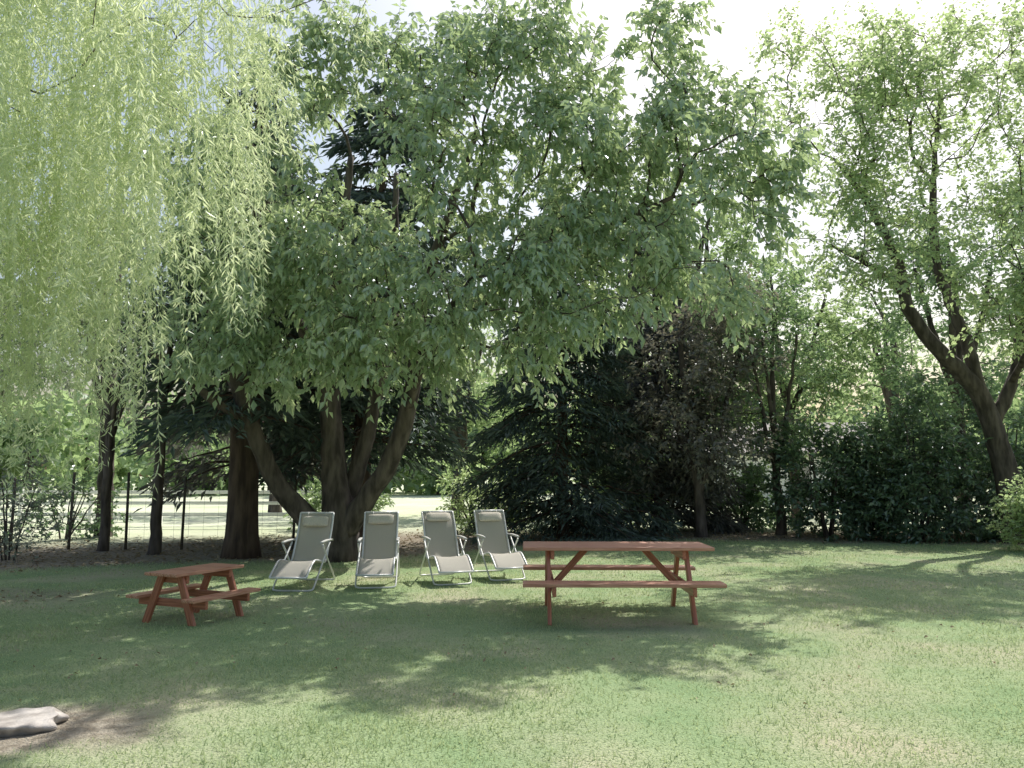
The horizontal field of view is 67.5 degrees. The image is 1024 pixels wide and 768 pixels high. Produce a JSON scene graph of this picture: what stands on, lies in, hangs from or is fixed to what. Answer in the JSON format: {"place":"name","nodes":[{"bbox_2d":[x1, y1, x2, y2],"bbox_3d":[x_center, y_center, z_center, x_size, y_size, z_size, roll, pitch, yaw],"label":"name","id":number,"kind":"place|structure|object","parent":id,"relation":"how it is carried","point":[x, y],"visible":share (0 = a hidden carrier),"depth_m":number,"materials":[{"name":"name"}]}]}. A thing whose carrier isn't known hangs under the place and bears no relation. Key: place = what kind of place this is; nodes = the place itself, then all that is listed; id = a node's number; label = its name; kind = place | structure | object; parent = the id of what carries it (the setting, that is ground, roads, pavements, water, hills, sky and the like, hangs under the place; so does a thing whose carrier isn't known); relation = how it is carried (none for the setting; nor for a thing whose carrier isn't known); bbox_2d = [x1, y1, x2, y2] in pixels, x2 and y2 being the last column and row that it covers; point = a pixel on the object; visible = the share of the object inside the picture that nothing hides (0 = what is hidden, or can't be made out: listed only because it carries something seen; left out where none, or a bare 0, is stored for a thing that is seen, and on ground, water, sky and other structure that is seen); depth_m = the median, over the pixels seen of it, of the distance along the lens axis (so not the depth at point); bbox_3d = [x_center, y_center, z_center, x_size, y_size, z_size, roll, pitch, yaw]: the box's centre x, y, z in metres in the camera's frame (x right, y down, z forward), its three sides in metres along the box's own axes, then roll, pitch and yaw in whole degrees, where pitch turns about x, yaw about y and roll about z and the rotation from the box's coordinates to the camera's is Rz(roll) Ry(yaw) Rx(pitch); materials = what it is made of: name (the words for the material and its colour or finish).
{"place":"outdoors","nodes":[
{"label":"outdoors","id":0,"kind":"place"},
{"bbox_2d":[0,477,1023,767],"bbox_3d":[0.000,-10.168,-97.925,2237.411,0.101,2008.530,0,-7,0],"label":"ground","id":1,"kind":"structure","parent":0,"point":[124,731],"depth_m":6.27,"materials":[{"name":"green plant"}]},
{"bbox_2d":[0,707,68,736],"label":"rock","id":2,"kind":"object","parent":1,"relation":"on","point":[24,721],"visible":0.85,"depth_m":4.53,"materials":[{"name":"stone"}]},
{"bbox_2d":[0,250,84,393],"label":"elm tree","id":3,"kind":"object","parent":1,"relation":"on","point":[1,369],"visible":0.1,"depth_m":19.23,"materials":[{"name":"green plant"}]},
{"bbox_2d":[0,434,99,562],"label":"dogwood bush","id":4,"kind":"object","parent":1,"relation":"on","point":[6,540],"visible":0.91,"depth_m":13.68,"materials":[{"name":"green plant"}]},
{"bbox_2d":[0,464,138,540],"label":"dogwood bush","id":5,"kind":"object","parent":1,"relation":"on","point":[86,525],"visible":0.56,"depth_m":18.21,"materials":[{"name":"green plant"}]},
{"bbox_2d":[0,228,198,551],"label":"young tree","id":6,"kind":"object","parent":1,"relation":"on","point":[104,534],"visible":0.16,"depth_m":15.41,"materials":[{"name":"green plant"}]},
{"bbox_2d":[0,151,205,537],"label":"elm tree","id":7,"kind":"object","parent":1,"relation":"on","point":[102,439],"visible":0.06,"depth_m":18.77,"materials":[{"name":"green plant"}]},
{"bbox_2d":[0,217,274,554],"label":"young tree","id":8,"kind":"object","parent":1,"relation":"on","point":[155,544],"visible":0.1,"depth_m":14.76,"materials":[{"name":"green plant"}]},
{"bbox_2d":[0,472,321,550],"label":"wire fence","id":9,"kind":"object","parent":1,"relation":"on","point":[126,529],"visible":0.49,"depth_m":15.67,"materials":[{"name":"grey metal"}]},
{"bbox_2d":[0,487,321,524],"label":"rail fence","id":10,"kind":"object","parent":1,"relation":"on","point":[90,511],"visible":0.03,"depth_m":22.84,"materials":[{"name":"white paint"}]},
{"bbox_2d":[0,0,386,505],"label":"weeping willow tree","id":11,"kind":"object","parent":1,"relation":"on","point":[95,130],"visible":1,"depth_m":7.38,"materials":[{"name":"green plant"}]},
{"bbox_2d":[126,563,260,625],"bbox_3d":[-3.380,2.248,8.171,0.953,0.553,0.940,-3,-7,24],"label":"picnic table","id":12,"kind":"object","parent":1,"relation":"on","point":[202,596],"visible":0.98,"depth_m":7.97,"materials":[{"name":"brown wood"}]},
{"bbox_2d":[124,128,352,515],"bbox_3d":[-6.390,-1.296,18.688,5.476,10.198,5.441,0,-7,0],"label":"cypress tree","id":13,"kind":"object","parent":1,"relation":"on","point":[204,468],"visible":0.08,"depth_m":17.67,"materials":[{"name":"green needle"},{"name":"bark"}]},
{"bbox_2d":[108,59,369,558],"bbox_3d":[-4.935,-1.536,14.635,4.591,9.717,4.603,0,-7,0],"label":"cypress tree","id":14,"kind":"object","parent":1,"relation":"on","point":[241,539],"visible":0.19,"depth_m":14.03,"materials":[{"name":"green plant"}]},
{"bbox_2d":[181,314,350,512],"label":"beech tree","id":15,"kind":"object","parent":1,"relation":"on","point":[272,509],"visible":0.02,"depth_m":30.46,"materials":[{"name":"green plant"}]},
{"bbox_2d":[269,512,334,591],"bbox_3d":[-2.847,2.278,10.514,0.580,0.984,1.308,0,-7,3],"label":"reclining chair","id":16,"kind":"object","parent":1,"relation":"on","point":[313,539],"visible":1,"depth_m":10.80,"materials":[{"name":"fabric"}]},
{"bbox_2d":[283,471,395,528],"bbox_3d":[-4.809,3.231,21.270,3.199,2.261,2.518,0,-7,0],"label":"dogwood bush","id":17,"kind":"object","parent":1,"relation":"on","point":[316,500],"visible":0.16,"depth_m":20.96,"materials":[{"name":"green plant"}]},
{"bbox_2d":[216,80,498,545],"bbox_3d":[-3.393,-1.662,17.474,6.188,10.638,5.602,0,-7,0],"label":"cypress tree","id":18,"kind":"object","parent":1,"relation":"on","point":[361,138],"visible":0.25,"depth_m":16.87,"materials":[{"name":"green plant"}]},
{"bbox_2d":[355,511,399,588],"bbox_3d":[-1.885,2.318,10.812,0.580,0.982,1.308,1,-7,-6],"label":"reclining chair","id":19,"kind":"object","parent":1,"relation":"on","point":[380,549],"visible":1,"depth_m":11.12,"materials":[{"name":"fabric"}]},
{"bbox_2d":[419,511,473,585],"bbox_3d":[-0.957,2.358,11.116,0.580,0.976,1.308,2,-7,-18],"label":"reclining chair","id":20,"kind":"object","parent":1,"relation":"on","point":[440,536],"visible":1,"depth_m":11.40,"materials":[{"name":"fabric"}]},
{"bbox_2d":[82,0,837,562],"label":"cherry tree","id":21,"kind":"object","parent":1,"relation":"on","point":[302,266],"visible":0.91,"depth_m":11.34,"materials":[{"name":"green plant"}]},
{"bbox_2d":[377,282,583,517],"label":"beech tree","id":22,"kind":"object","parent":1,"relation":"on","point":[461,442],"visible":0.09,"depth_m":27.81,"materials":[{"name":"green plant"}]},
{"bbox_2d":[435,457,537,535],"bbox_3d":[-0.527,3.067,20.373,3.300,2.268,2.385,0,-7,0],"label":"dogwood bush","id":23,"kind":"object","parent":1,"relation":"on","point":[462,506],"visible":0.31,"depth_m":19.87,"materials":[{"name":"green plant"}]},
{"bbox_2d":[473,510,526,580],"bbox_3d":[-0.197,2.432,11.661,0.580,0.980,1.308,2,-7,-18],"label":"reclining chair","id":24,"kind":"object","parent":1,"relation":"on","point":[491,534],"visible":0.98,"depth_m":11.95,"materials":[{"name":"fabric"}]},
{"bbox_2d":[0,527,1022,709],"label":"leaf litter","id":25,"kind":"object","parent":1,"relation":"on","point":[163,552],"visible":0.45,"depth_m":14.76,"materials":[{"name":"brown plant"}]},
{"bbox_2d":[0,342,1023,497],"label":"distant trees","id":26,"kind":"object","parent":1,"relation":"on","point":[123,466],"visible":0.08,"depth_m":55.52,"materials":[{"name":"green plant"}]},
{"bbox_2d":[450,194,683,544],"bbox_3d":[1.338,-0.497,19.279,5.735,9.212,5.859,0,-7,0],"label":"spruce tree","id":27,"kind":"object","parent":1,"relation":"on","point":[577,511],"visible":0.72,"depth_m":18.03,"materials":[{"name":"green plant"}]},
{"bbox_2d":[523,541,726,625],"bbox_3d":[1.120,2.139,8.325,2.000,0.779,1.653,0,-7,1],"label":"picnic table","id":28,"kind":"object","parent":1,"relation":"on","point":[550,583],"visible":0.96,"depth_m":8.02,"materials":[{"name":"brown wood"}]},
{"bbox_2d":[581,446,682,528],"bbox_3d":[3.683,2.950,22.371,3.230,2.933,2.153,-2,-7,17],"label":"dogwood bush","id":29,"kind":"object","parent":1,"relation":"on","point":[589,480],"visible":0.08,"depth_m":22.02,"materials":[{"name":"green plant"}]},
{"bbox_2d":[549,320,719,482],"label":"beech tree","id":30,"kind":"object","parent":1,"relation":"on","point":[611,400],"visible":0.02,"depth_m":29.23,"materials":[{"name":"green plant"}]},
{"bbox_2d":[570,219,759,535],"bbox_3d":[4.047,-0.375,21.246,5.222,9.388,5.264,0,-7,0],"label":"tree","id":31,"kind":"object","parent":1,"relation":"on","point":[718,521],"visible":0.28,"depth_m":20.01,"materials":[{"name":"green plant"}]},
{"bbox_2d":[581,263,805,537],"bbox_3d":[4.354,0.509,18.254,5.216,6.556,4.947,0,-7,0],"label":"hazel tree","id":32,"kind":"object","parent":1,"relation":"on","point":[695,459],"visible":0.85,"depth_m":18.06,"materials":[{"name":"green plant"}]},
{"bbox_2d":[592,157,821,512],"bbox_3d":[5.912,-1.390,25.634,7.725,12.181,5.950,0,-7,0],"label":"ash tree","id":33,"kind":"object","parent":1,"relation":"on","point":[729,246],"visible":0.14,"depth_m":25.44,"materials":[{"name":"green plant"}]},
{"bbox_2d":[708,458,786,530],"bbox_3d":[6.561,3.157,21.468,2.561,2.351,2.274,0,-7,0],"label":"laurel bush","id":34,"kind":"object","parent":1,"relation":"on","point":[752,498],"visible":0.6,"depth_m":21.26,"materials":[{"name":"green plant"}]},
{"bbox_2d":[666,256,848,534],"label":"hazel tree","id":35,"kind":"object","parent":1,"relation":"on","point":[781,525],"visible":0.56,"depth_m":18.96,"materials":[{"name":"green plant"}]},
{"bbox_2d":[671,249,928,526],"bbox_3d":[8.242,0.295,23.162,7.465,8.188,5.268,0,-7,0],"label":"ash tree","id":36,"kind":"object","parent":1,"relation":"on","point":[833,324],"visible":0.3,"depth_m":22.28,"materials":[{"name":"green plant"}]},
{"bbox_2d":[746,408,911,542],"bbox_3d":[7.626,2.311,18.575,3.549,3.518,2.984,1,-7,-7],"label":"laurel bush","id":37,"kind":"object","parent":1,"relation":"on","point":[820,506],"visible":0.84,"depth_m":18.24,"materials":[{"name":"green plant"}]},
{"bbox_2d":[732,0,1023,543],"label":"maple tree","id":38,"kind":"object","parent":1,"relation":"on","point":[967,375],"visible":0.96,"depth_m":16.61,"materials":[{"name":"green plant"}]},
{"bbox_2d":[777,276,1012,507],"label":"beech tree","id":39,"kind":"object","parent":1,"relation":"on","point":[887,393],"visible":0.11,"depth_m":28.91,"materials":[{"name":"green plant"}]},
{"bbox_2d":[835,367,1000,543],"bbox_3d":[9.657,1.841,18.120,3.948,4.497,3.081,2,-7,-18],"label":"laurel bush","id":40,"kind":"object","parent":1,"relation":"on","point":[910,473],"visible":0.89,"depth_m":17.51,"materials":[{"name":"green plant"}]},
{"bbox_2d":[816,202,1023,528],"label":"ash tree","id":41,"kind":"object","parent":1,"relation":"on","point":[949,379],"visible":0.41,"depth_m":21.82,"materials":[{"name":"green plant"}]},
{"bbox_2d":[897,383,1023,538],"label":"laurel bush","id":42,"kind":"object","parent":1,"relation":"on","point":[985,466],"visible":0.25,"depth_m":18.99,"materials":[{"name":"green plant"}]},
{"bbox_2d":[977,466,1023,550],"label":"ivy bush","id":43,"kind":"object","parent":1,"relation":"on","point":[1016,504],"visible":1,"depth_m":15.17,"materials":[{"name":"green plant"}]},
{"bbox_2d":[0,0,1023,476],"label":"sky","id":44,"kind":"structure","parent":0,"point":[742,18],"materials":[{"name":"white"}]},
{"bbox_2d":[693,455,877,503],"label":"walls","id":45,"kind":"structure","parent":0,"point":[782,483],"depth_m":40.29,"materials":[{"name":"paint"}]},
{"bbox_2d":[673,422,872,455],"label":"roof","id":46,"kind":"structure","parent":45,"relation":"on","point":[803,449],"depth_m":42.39,"materials":[{"name":"tile"}]},
{"bbox_2d":[800,467,809,502],"bbox_3d":[15.040,5.233,39.959,0.950,2.030,0.060,-1,-7,12],"label":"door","id":47,"kind":"structure","parent":45,"relation":"attached to","point":[806,469],"depth_m":39.94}
]}

